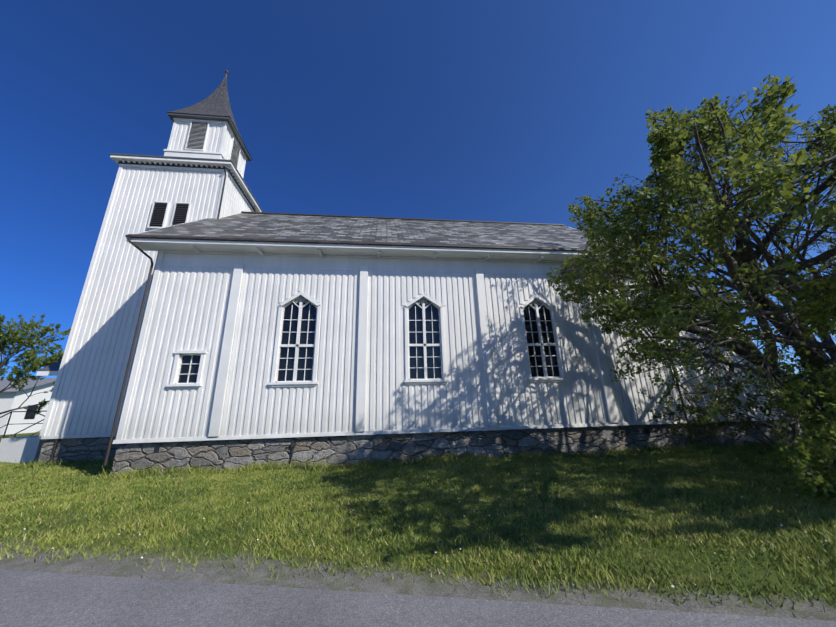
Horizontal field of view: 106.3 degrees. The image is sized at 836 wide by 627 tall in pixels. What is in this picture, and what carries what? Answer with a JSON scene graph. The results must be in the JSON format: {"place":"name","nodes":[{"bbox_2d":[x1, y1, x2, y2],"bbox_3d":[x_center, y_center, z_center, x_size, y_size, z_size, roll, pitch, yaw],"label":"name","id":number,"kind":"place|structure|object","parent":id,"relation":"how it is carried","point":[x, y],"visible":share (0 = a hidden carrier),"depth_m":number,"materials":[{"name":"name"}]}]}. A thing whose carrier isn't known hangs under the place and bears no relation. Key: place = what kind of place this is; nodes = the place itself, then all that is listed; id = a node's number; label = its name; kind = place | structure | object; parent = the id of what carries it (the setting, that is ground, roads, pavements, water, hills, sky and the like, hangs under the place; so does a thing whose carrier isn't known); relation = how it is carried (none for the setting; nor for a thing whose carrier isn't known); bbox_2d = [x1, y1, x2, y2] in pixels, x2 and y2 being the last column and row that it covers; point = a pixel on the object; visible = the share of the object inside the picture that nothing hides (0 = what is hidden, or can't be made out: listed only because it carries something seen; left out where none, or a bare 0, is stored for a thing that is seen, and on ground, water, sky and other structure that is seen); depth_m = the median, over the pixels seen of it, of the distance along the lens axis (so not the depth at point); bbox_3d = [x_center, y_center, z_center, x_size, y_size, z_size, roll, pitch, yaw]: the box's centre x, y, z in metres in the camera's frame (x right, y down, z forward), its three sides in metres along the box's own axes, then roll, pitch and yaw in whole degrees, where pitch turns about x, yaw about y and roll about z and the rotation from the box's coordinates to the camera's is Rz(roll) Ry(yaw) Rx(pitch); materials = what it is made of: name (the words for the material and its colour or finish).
{"place":"outdoors","nodes":[
{"label":"outdoors","id":0,"kind":"place"},
{"bbox_2d":[0,411,835,620],"bbox_3d":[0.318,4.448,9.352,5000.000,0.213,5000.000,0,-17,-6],"label":"ground","id":1,"kind":"structure","parent":0,"point":[259,575],"depth_m":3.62,"materials":[{"name":"green plant"}]},
{"bbox_2d":[0,378,55,434],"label":"house","id":2,"kind":"structure","parent":1,"relation":"on","point":[11,398],"depth_m":32.87,"materials":[{"name":"white wood"}]},
{"bbox_2d":[0,360,61,462],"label":"house","id":3,"kind":"structure","parent":1,"relation":"on","point":[23,449],"depth_m":11.72,"materials":[{"name":"white paint"}]},
{"bbox_2d":[0,314,70,416],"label":"tree","id":4,"kind":"object","parent":1,"relation":"on","point":[30,361],"depth_m":23.80,"materials":[{"name":"green plant"}]},
{"bbox_2d":[37,113,262,464],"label":"church tower","id":5,"kind":"structure","parent":1,"relation":"on","point":[181,181],"depth_m":13.06,"materials":[{"name":"white paint"}]},
{"bbox_2d":[167,70,251,158],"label":"spire","id":6,"kind":"structure","parent":5,"relation":"on","point":[216,102],"depth_m":17.62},
{"bbox_2d":[111,238,686,476],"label":"church nave","id":7,"kind":"structure","parent":1,"relation":"on","point":[246,352],"depth_m":10.06,"materials":[{"name":"white paint"}]},
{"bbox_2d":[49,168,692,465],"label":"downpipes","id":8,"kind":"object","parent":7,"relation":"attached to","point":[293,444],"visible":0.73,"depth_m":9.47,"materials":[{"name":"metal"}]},
{"bbox_2d":[125,211,667,256],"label":"roof","id":9,"kind":"structure","parent":7,"relation":"on","point":[306,228],"depth_m":12.69,"materials":[{"name":"stone"}]},
{"bbox_2d":[5,455,826,591],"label":"lawn flowers","id":10,"kind":"object","parent":1,"relation":"on","point":[672,586],"visible":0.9,"depth_m":4.42,"materials":[{"name":"white plant"}]},
{"bbox_2d":[546,74,835,501],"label":"tree","id":11,"kind":"object","parent":1,"relation":"on","point":[805,447],"depth_m":5.02,"materials":[{"name":"green plant"}]},
{"bbox_2d":[645,264,802,447],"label":"chancel","id":12,"kind":"structure","parent":1,"relation":"on","point":[725,438],"depth_m":10.98,"materials":[{"name":"white paint"}]},
{"bbox_2d":[634,334,835,456],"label":"bush","id":13,"kind":"object","parent":1,"relation":"on","point":[735,386],"depth_m":8.54,"materials":[{"name":"green plant"}]},
{"bbox_2d":[0,570,835,626],"bbox_3d":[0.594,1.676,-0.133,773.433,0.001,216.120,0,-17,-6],"label":"road","id":14,"kind":"structure","parent":0,"point":[35,599],"depth_m":2.71,"materials":[{"name":"grey asphalt"}]},
{"bbox_2d":[0,0,835,378],"label":"sky","id":15,"kind":"structure","parent":0,"point":[472,110],"materials":[{"name":"blue"}]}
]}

